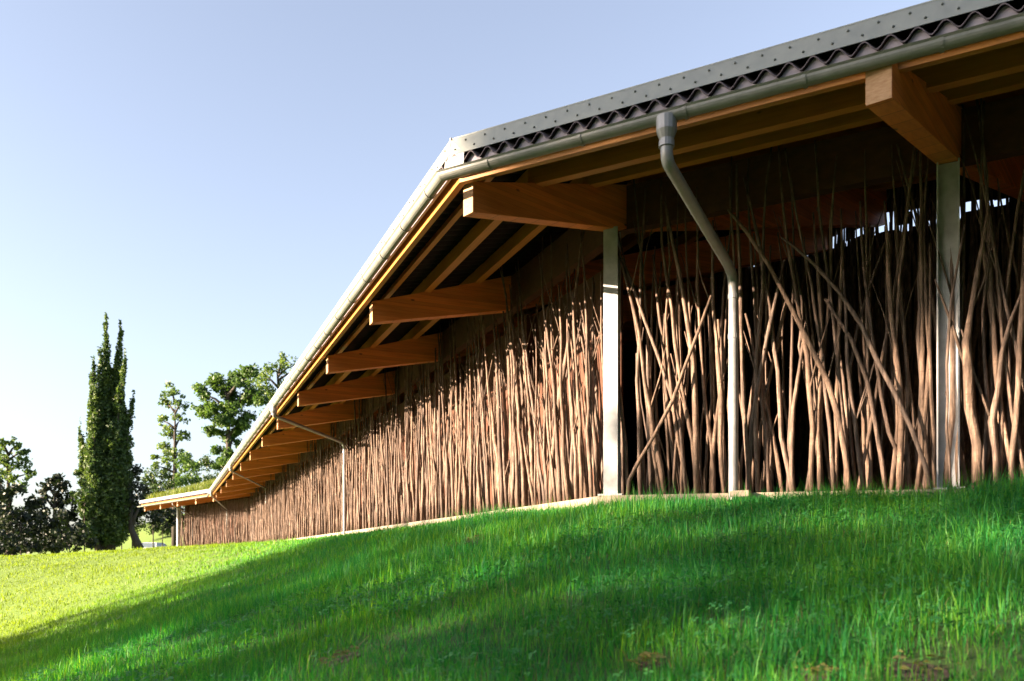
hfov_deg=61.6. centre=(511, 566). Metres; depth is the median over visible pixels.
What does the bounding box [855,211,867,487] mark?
wooden pole
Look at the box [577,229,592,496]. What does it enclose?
wooden pole
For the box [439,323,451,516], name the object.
wooden pole
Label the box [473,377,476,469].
wooden pole
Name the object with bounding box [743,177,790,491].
wooden pole
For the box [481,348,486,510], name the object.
wooden pole
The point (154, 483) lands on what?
broadleaf tree
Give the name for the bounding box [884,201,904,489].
wooden pole
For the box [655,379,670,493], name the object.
wooden pole
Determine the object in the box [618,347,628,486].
wooden pole
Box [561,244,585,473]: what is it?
wooden pole
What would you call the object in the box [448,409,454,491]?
wooden pole
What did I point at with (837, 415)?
wooden pole
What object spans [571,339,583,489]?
wooden pole
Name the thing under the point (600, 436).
wooden pole
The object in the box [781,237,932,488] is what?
wooden pole
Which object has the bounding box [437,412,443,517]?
wooden pole
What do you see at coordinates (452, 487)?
wooden pole
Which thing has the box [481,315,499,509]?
wooden pole
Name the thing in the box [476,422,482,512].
wooden pole
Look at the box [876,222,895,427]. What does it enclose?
wooden pole
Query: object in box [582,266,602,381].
wooden pole
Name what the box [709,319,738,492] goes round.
wooden pole
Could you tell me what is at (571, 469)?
wooden pole
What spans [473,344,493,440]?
wooden pole
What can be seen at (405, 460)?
wooden pole
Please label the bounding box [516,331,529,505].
wooden pole
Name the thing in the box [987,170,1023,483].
wooden pole
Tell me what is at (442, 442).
wooden pole
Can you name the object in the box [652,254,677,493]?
wooden pole
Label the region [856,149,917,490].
wooden pole
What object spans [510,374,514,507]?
wooden pole
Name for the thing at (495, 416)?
wooden pole
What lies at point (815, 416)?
wooden pole
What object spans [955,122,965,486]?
wooden pole
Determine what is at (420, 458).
wooden pole
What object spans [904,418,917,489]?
wooden pole
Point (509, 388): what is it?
wooden pole
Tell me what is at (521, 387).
wooden pole
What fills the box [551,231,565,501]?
wooden pole
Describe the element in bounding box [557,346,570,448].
wooden pole
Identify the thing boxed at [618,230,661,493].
wooden pole
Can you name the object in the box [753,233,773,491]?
wooden pole
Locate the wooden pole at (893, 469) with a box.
[870,146,914,489]
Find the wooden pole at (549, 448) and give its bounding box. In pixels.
[538,253,556,501]
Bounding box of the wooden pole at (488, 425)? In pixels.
[487,364,489,454]
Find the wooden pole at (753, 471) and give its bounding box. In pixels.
[738,373,754,492]
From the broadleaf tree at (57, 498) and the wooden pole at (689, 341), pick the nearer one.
the wooden pole at (689, 341)
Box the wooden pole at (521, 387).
[508,290,531,505]
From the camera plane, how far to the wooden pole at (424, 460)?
13.25 m
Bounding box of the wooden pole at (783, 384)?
[777,232,795,489]
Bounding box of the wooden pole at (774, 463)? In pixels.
[765,267,783,490]
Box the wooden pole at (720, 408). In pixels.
[696,220,725,492]
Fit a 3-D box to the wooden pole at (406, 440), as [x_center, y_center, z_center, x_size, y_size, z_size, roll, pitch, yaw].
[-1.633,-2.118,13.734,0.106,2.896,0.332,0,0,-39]
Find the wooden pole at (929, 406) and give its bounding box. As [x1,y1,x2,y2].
[903,221,932,485]
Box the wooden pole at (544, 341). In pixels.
[530,294,557,450]
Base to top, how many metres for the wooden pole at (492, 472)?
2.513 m
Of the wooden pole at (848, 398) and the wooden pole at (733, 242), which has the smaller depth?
the wooden pole at (848, 398)
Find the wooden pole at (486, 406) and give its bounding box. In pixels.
[469,325,495,466]
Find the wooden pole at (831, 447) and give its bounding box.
[784,148,842,490]
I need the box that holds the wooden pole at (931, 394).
[928,242,936,487]
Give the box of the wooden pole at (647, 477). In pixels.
[646,246,662,494]
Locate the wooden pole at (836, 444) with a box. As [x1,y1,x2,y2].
[834,208,843,489]
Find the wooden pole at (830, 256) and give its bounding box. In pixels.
[820,154,849,490]
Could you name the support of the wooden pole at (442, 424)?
on the barn
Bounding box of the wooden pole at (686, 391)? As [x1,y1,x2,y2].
[680,203,700,493]
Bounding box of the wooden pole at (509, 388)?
[506,293,527,495]
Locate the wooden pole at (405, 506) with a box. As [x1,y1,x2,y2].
[403,365,413,522]
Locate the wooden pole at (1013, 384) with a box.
[1010,360,1015,430]
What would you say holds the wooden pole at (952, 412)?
on the barn
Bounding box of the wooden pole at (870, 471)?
[864,149,872,487]
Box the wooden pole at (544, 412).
[537,339,556,494]
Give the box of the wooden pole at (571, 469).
[561,254,582,499]
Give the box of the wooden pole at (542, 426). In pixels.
[528,361,552,503]
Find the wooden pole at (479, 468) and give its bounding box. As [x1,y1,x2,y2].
[476,425,480,512]
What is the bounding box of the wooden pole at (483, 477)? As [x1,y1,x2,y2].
[474,318,485,509]
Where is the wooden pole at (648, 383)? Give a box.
[633,179,654,494]
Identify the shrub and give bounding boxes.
[0,505,41,554]
[0,529,44,555]
[0,541,24,554]
[24,536,56,553]
[30,507,88,552]
[43,525,98,552]
[61,523,88,546]
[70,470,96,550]
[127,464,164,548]
[134,511,183,536]
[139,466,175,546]
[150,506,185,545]
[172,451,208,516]
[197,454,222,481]
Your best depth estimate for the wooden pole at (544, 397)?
9.57 m
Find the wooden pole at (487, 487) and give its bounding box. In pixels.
[472,316,489,511]
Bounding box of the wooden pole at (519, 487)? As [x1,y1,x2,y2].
[516,421,521,506]
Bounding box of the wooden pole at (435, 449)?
[434,348,438,518]
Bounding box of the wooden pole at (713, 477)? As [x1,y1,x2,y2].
[680,187,715,492]
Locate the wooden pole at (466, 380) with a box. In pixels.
[465,364,473,513]
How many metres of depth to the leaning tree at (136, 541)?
59.85 m
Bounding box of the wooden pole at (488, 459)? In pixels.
[472,431,491,510]
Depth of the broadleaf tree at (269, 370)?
87.34 m
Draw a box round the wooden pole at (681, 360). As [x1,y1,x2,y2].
[679,300,683,492]
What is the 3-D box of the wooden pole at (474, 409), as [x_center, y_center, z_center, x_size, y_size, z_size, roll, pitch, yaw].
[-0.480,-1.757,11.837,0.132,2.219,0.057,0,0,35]
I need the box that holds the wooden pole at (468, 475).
[464,399,469,513]
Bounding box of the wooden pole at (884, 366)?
[881,266,887,483]
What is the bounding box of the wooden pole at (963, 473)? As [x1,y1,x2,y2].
[896,144,969,486]
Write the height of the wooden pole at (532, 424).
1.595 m
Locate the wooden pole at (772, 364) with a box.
[758,294,788,473]
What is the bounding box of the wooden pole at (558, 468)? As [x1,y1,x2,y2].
[541,236,561,501]
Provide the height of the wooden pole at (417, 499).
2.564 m
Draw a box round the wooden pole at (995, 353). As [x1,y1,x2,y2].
[976,99,1016,481]
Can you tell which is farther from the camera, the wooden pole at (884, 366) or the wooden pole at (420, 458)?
the wooden pole at (420, 458)
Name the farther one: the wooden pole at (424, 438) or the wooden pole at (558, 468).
the wooden pole at (424, 438)
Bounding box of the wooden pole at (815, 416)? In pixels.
[805,410,816,491]
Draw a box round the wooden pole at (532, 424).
[519,368,533,464]
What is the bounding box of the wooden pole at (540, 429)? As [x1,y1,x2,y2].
[529,366,552,503]
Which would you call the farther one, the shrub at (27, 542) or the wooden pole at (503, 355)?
the shrub at (27, 542)
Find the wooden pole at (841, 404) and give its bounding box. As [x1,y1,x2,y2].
[814,140,847,490]
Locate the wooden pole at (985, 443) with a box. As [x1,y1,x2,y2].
[981,232,994,480]
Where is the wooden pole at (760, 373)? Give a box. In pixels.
[745,260,784,489]
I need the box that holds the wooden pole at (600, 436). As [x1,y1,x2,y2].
[592,277,602,483]
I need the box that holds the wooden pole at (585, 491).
[575,398,588,497]
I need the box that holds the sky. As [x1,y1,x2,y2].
[0,0,1005,544]
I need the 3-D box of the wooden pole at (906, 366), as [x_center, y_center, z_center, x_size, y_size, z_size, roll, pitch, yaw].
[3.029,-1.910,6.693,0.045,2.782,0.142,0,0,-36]
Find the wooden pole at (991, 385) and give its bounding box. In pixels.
[985,231,993,478]
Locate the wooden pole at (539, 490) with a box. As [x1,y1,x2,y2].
[521,345,543,503]
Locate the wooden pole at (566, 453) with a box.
[558,377,570,495]
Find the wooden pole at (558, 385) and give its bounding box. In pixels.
[556,342,560,434]
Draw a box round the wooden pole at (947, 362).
[945,224,965,487]
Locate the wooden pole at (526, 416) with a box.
[509,312,531,505]
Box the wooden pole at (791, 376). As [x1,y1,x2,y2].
[773,194,794,491]
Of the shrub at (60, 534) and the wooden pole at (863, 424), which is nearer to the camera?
the wooden pole at (863, 424)
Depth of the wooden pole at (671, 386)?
7.53 m
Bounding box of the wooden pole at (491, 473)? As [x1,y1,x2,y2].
[490,419,496,509]
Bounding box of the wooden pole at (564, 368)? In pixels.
[549,230,584,502]
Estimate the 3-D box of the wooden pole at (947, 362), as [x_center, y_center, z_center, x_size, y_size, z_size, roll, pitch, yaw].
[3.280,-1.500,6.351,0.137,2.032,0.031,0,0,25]
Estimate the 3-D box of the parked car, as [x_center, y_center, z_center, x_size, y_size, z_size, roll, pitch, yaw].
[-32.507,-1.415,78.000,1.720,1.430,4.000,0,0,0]
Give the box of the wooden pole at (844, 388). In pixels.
[827,285,848,489]
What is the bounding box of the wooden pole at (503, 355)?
[502,343,508,460]
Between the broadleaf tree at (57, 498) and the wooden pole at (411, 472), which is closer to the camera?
the wooden pole at (411, 472)
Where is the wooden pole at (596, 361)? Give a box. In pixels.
[594,282,599,483]
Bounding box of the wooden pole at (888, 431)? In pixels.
[859,192,896,454]
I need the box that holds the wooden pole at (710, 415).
[703,313,712,493]
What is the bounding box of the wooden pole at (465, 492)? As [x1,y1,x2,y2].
[458,416,466,514]
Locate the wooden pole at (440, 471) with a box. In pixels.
[438,349,444,517]
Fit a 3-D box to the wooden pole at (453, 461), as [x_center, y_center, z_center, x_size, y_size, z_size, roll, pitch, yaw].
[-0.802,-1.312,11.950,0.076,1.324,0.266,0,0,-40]
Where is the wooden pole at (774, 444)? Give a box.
[762,379,783,491]
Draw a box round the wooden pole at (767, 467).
[747,158,771,491]
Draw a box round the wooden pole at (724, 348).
[720,280,727,492]
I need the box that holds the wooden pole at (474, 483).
[473,392,479,512]
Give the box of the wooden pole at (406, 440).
[404,366,416,522]
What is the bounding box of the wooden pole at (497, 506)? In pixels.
[492,314,498,509]
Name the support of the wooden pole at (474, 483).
on the barn
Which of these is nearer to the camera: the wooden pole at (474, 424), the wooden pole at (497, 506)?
the wooden pole at (497, 506)
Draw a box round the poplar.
[75,312,136,550]
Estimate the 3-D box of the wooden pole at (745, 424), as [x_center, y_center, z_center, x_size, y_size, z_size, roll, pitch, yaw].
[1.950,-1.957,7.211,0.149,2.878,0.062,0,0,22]
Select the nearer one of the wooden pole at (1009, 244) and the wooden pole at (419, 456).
the wooden pole at (1009, 244)
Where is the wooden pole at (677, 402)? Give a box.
[672,193,685,493]
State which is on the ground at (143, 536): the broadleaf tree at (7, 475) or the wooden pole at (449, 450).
the broadleaf tree at (7, 475)
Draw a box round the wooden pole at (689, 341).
[664,201,698,493]
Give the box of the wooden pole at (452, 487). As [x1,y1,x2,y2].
[450,384,454,516]
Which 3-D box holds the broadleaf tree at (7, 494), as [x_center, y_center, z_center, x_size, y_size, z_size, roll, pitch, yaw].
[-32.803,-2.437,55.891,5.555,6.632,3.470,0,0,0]
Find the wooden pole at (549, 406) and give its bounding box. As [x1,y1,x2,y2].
[536,312,551,464]
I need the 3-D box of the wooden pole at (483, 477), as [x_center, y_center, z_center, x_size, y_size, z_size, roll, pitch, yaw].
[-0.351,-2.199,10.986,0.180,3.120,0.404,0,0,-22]
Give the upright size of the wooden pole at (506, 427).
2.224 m
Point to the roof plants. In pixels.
(201, 485)
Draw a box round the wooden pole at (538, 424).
[519,360,541,504]
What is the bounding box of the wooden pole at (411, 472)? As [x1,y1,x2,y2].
[404,382,415,521]
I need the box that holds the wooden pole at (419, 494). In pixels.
[419,471,420,517]
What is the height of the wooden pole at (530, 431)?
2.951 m
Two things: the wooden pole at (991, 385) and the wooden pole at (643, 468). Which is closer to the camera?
the wooden pole at (991, 385)
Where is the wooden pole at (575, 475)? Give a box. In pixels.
[566,319,582,498]
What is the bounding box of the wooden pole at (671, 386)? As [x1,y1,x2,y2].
[665,196,690,493]
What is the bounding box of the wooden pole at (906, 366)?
[891,145,908,489]
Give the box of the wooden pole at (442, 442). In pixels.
[442,415,444,471]
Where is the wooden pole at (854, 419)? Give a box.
[842,269,874,488]
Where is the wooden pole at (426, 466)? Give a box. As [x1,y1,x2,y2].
[425,442,426,519]
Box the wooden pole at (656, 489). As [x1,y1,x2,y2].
[639,327,657,491]
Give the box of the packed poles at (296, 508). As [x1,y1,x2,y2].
[180,366,415,546]
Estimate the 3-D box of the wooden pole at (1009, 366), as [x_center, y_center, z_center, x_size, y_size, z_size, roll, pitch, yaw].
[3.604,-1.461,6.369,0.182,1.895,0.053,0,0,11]
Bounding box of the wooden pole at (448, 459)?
[448,441,450,482]
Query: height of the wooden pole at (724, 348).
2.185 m
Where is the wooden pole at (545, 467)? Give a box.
[524,388,548,502]
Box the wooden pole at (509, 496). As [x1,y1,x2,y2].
[503,311,510,504]
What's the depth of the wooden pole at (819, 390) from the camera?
6.94 m
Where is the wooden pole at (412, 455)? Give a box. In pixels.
[411,382,414,521]
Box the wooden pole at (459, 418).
[458,352,466,482]
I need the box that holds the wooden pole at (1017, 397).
[1008,223,1023,481]
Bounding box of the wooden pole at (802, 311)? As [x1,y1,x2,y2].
[790,241,823,483]
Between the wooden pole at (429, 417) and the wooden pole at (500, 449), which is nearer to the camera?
the wooden pole at (500, 449)
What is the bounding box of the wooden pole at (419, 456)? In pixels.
[418,436,420,479]
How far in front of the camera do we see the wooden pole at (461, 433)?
11.49 m
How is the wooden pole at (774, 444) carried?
on the barn
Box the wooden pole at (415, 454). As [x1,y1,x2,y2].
[413,420,415,484]
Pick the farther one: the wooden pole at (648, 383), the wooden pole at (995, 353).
the wooden pole at (648, 383)
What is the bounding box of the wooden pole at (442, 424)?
[439,395,445,478]
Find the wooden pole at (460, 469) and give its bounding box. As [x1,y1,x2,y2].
[444,319,461,515]
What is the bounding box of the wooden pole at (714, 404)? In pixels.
[709,278,723,468]
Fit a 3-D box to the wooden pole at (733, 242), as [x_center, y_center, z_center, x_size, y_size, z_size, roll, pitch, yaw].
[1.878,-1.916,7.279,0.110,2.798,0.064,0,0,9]
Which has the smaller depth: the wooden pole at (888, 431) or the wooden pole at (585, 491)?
the wooden pole at (888, 431)
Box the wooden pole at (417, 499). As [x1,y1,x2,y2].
[411,364,420,521]
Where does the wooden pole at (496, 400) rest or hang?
on the barn
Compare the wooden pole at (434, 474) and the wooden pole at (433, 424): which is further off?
the wooden pole at (433, 424)
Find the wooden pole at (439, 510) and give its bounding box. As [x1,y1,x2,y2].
[436,371,440,517]
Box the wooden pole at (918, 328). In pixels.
[916,232,925,488]
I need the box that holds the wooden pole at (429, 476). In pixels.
[424,334,431,519]
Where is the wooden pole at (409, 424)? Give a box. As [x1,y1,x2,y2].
[408,365,409,471]
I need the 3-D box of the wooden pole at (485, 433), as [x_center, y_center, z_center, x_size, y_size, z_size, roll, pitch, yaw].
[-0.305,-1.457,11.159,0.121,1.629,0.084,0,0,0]
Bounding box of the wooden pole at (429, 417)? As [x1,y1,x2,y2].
[428,375,436,509]
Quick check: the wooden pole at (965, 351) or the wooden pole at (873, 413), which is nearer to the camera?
the wooden pole at (965, 351)
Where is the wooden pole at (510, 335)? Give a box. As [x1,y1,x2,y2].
[499,266,526,505]
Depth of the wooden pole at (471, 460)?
11.10 m
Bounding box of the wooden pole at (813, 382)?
[804,300,816,488]
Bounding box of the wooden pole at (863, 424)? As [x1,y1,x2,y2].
[858,364,868,475]
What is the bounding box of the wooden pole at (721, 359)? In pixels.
[713,156,731,492]
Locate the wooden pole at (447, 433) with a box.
[444,340,452,517]
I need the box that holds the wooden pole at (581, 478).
[572,292,583,498]
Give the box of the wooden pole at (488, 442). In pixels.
[486,422,496,479]
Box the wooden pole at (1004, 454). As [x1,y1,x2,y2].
[993,213,1005,474]
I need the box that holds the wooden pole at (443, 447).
[436,380,446,510]
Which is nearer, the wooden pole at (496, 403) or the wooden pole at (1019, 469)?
the wooden pole at (1019, 469)
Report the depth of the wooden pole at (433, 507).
12.75 m
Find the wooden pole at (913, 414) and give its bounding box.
[893,203,918,473]
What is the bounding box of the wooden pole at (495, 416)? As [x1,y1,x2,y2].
[493,323,505,502]
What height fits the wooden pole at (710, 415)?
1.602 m
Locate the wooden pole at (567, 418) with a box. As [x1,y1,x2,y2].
[550,295,569,465]
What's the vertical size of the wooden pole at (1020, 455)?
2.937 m
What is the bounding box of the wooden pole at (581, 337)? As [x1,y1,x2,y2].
[578,314,600,493]
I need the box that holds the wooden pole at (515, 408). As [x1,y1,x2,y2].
[508,328,516,507]
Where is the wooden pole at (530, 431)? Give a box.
[517,257,541,490]
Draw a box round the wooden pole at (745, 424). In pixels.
[736,164,752,492]
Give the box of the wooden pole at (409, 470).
[406,383,409,496]
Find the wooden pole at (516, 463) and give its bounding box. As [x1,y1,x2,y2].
[509,285,519,507]
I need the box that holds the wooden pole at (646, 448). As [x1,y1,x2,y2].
[626,295,711,494]
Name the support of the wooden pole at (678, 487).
on the ground at (143, 536)
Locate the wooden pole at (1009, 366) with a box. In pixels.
[985,243,1011,481]
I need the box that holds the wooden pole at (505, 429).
[495,314,507,488]
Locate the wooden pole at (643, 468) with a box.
[636,353,645,494]
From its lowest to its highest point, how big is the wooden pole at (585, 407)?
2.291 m
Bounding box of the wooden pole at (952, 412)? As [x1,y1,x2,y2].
[927,191,955,486]
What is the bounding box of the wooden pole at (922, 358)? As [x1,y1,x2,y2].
[919,150,929,488]
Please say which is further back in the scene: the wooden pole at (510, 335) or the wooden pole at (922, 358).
the wooden pole at (510, 335)
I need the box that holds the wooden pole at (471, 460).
[468,316,477,513]
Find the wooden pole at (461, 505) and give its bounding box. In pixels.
[460,373,462,514]
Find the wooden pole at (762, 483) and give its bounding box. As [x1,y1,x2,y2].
[760,245,770,491]
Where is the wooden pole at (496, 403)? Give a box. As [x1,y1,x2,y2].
[495,333,504,508]
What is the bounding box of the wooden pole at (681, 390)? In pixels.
[660,180,701,493]
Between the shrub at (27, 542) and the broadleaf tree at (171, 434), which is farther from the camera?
the broadleaf tree at (171, 434)
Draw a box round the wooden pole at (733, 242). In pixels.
[727,176,734,414]
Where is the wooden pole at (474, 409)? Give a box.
[473,358,476,487]
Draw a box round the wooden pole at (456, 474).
[452,317,457,515]
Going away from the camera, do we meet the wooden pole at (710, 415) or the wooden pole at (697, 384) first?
the wooden pole at (710, 415)
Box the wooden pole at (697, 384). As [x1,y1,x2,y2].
[695,257,700,484]
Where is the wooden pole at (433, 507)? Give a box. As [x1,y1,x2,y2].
[428,362,434,518]
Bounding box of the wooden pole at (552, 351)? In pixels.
[548,280,572,497]
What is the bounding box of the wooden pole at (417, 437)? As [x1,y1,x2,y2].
[416,364,419,520]
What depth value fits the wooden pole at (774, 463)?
7.47 m
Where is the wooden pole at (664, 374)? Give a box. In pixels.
[618,246,687,493]
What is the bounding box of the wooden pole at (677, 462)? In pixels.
[672,280,679,486]
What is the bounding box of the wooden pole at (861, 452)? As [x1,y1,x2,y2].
[860,223,870,473]
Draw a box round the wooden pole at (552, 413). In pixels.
[552,394,553,429]
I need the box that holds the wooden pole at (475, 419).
[463,370,477,474]
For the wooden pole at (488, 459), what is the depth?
11.04 m
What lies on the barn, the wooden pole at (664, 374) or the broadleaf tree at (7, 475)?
the wooden pole at (664, 374)
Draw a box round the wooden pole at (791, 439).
[789,342,802,491]
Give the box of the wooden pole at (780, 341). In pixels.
[757,316,782,468]
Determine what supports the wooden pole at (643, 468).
on the barn
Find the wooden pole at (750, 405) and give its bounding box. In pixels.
[738,313,754,489]
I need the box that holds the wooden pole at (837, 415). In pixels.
[727,209,851,492]
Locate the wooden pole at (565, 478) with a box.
[543,276,570,500]
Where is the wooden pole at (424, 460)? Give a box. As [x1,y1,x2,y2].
[422,390,426,518]
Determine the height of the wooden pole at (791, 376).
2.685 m
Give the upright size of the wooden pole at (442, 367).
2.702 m
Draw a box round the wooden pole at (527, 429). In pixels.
[511,332,530,505]
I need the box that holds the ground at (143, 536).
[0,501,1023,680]
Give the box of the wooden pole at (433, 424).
[425,381,435,509]
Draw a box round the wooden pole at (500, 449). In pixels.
[493,314,503,509]
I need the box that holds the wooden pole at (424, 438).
[422,363,434,519]
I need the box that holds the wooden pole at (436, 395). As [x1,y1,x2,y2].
[428,339,440,519]
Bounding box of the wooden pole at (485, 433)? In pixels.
[484,394,492,489]
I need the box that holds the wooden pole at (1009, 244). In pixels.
[997,178,1019,294]
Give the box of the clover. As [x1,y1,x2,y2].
[6,482,1023,680]
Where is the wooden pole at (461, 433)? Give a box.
[451,369,464,513]
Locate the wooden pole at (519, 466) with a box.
[505,326,521,498]
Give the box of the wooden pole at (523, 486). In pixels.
[509,285,525,506]
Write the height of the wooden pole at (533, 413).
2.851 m
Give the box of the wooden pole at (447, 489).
[438,333,448,516]
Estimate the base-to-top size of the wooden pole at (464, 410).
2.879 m
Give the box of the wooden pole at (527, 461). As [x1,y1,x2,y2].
[513,319,533,504]
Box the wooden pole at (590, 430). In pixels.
[580,301,591,478]
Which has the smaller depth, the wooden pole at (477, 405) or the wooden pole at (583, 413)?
the wooden pole at (583, 413)
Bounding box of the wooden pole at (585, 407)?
[584,288,602,484]
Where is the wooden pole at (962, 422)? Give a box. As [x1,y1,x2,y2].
[961,370,964,461]
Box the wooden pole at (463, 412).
[457,369,465,481]
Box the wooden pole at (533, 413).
[515,265,544,503]
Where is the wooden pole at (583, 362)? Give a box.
[574,269,599,493]
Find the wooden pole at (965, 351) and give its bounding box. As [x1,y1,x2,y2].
[934,203,990,487]
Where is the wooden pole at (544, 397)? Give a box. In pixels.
[536,304,546,478]
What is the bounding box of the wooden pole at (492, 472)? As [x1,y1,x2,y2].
[483,315,496,510]
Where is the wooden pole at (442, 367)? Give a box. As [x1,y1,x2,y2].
[436,332,449,400]
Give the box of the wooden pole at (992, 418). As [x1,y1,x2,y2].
[961,295,1019,486]
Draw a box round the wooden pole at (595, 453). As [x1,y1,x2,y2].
[583,285,602,496]
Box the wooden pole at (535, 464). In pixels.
[520,292,536,504]
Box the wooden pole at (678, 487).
[659,277,679,493]
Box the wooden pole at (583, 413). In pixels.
[576,323,588,490]
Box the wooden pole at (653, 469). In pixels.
[649,313,665,493]
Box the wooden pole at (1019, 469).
[1013,223,1021,479]
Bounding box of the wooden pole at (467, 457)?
[466,369,471,511]
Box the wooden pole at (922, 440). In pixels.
[914,158,928,488]
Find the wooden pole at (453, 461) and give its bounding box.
[452,435,458,515]
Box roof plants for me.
[144,478,215,499]
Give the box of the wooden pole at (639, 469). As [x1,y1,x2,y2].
[633,188,645,494]
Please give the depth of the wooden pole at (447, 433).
12.23 m
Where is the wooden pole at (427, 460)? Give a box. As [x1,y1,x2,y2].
[426,363,428,519]
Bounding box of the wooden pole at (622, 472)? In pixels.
[621,424,624,494]
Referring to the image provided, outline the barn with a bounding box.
[137,0,1023,545]
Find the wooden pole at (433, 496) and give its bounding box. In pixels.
[423,427,434,505]
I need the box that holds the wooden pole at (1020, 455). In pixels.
[961,104,1023,475]
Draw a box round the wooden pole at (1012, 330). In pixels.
[974,98,1023,391]
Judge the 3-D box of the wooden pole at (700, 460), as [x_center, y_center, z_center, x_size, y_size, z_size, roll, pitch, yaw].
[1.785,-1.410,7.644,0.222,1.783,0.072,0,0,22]
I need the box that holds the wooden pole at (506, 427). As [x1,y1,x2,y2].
[497,337,508,483]
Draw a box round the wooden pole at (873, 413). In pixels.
[824,298,887,489]
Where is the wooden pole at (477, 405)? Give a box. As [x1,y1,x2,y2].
[471,322,486,481]
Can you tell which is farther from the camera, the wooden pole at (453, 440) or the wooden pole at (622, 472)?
the wooden pole at (453, 440)
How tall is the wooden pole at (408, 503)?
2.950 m
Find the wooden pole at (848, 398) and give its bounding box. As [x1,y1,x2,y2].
[847,232,888,488]
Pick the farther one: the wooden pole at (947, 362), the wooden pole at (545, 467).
the wooden pole at (545, 467)
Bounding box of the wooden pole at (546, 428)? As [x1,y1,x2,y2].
[540,347,548,483]
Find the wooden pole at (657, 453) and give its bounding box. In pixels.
[618,218,666,493]
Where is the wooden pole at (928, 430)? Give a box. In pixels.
[922,296,930,488]
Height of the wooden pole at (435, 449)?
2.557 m
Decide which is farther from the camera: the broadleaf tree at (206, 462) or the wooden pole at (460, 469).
the broadleaf tree at (206, 462)
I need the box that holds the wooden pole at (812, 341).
[810,301,813,394]
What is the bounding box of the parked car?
[142,542,167,547]
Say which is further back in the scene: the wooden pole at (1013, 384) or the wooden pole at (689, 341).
the wooden pole at (689, 341)
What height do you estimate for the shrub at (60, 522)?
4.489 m
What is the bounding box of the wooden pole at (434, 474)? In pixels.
[429,420,437,518]
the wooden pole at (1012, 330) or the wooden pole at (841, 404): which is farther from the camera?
the wooden pole at (841, 404)
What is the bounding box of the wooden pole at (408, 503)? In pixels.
[406,365,410,522]
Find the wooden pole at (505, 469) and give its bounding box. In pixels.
[499,375,516,508]
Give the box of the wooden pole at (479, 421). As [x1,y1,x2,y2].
[476,340,482,505]
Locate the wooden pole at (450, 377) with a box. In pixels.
[449,321,451,496]
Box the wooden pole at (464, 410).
[459,316,473,490]
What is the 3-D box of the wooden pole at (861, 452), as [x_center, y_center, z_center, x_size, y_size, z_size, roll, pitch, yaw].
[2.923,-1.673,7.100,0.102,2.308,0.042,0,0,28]
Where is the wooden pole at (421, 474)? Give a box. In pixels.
[416,401,423,520]
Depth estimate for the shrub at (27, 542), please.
49.83 m
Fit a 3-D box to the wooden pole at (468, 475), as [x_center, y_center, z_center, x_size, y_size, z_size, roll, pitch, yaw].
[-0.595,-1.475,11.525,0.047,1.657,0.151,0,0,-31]
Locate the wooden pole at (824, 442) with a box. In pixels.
[804,237,831,490]
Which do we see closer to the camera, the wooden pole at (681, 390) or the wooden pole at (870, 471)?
the wooden pole at (870, 471)
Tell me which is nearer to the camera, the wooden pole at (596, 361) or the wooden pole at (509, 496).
the wooden pole at (596, 361)
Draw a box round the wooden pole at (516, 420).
[502,371,520,465]
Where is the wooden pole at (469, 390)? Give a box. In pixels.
[459,363,469,445]
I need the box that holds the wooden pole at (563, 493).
[558,332,572,500]
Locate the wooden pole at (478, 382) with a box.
[471,315,485,509]
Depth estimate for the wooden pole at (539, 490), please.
9.60 m
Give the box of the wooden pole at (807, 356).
[778,145,830,489]
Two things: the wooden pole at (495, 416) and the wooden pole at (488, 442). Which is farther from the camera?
the wooden pole at (488, 442)
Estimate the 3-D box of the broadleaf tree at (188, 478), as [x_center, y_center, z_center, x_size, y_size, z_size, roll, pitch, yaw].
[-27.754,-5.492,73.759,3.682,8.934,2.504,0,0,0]
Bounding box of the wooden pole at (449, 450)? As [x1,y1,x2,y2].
[448,395,455,508]
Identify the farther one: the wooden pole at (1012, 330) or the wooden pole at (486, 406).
the wooden pole at (486, 406)
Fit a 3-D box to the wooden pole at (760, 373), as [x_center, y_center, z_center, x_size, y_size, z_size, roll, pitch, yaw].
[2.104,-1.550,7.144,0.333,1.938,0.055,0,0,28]
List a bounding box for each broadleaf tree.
[0,436,36,491]
[0,479,49,555]
[32,473,85,553]
[150,381,192,545]
[189,364,269,469]
[251,351,297,415]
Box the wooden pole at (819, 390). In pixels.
[812,212,823,490]
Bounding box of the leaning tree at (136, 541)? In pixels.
[119,477,149,547]
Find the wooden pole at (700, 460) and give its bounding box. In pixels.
[699,309,723,493]
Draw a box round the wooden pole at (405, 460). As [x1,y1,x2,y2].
[402,366,418,522]
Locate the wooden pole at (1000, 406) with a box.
[960,101,1003,483]
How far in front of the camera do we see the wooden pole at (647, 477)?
7.92 m
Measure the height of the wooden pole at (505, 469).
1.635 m
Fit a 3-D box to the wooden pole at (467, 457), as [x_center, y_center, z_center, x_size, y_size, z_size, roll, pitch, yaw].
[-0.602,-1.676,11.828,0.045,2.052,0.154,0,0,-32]
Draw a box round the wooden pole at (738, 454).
[725,236,742,489]
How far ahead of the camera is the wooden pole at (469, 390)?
12.07 m
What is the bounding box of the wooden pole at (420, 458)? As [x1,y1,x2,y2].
[413,401,421,481]
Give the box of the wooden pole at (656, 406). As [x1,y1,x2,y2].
[654,243,678,456]
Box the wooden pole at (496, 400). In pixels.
[495,379,507,428]
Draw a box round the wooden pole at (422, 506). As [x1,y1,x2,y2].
[409,364,423,520]
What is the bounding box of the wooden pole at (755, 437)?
[753,147,772,492]

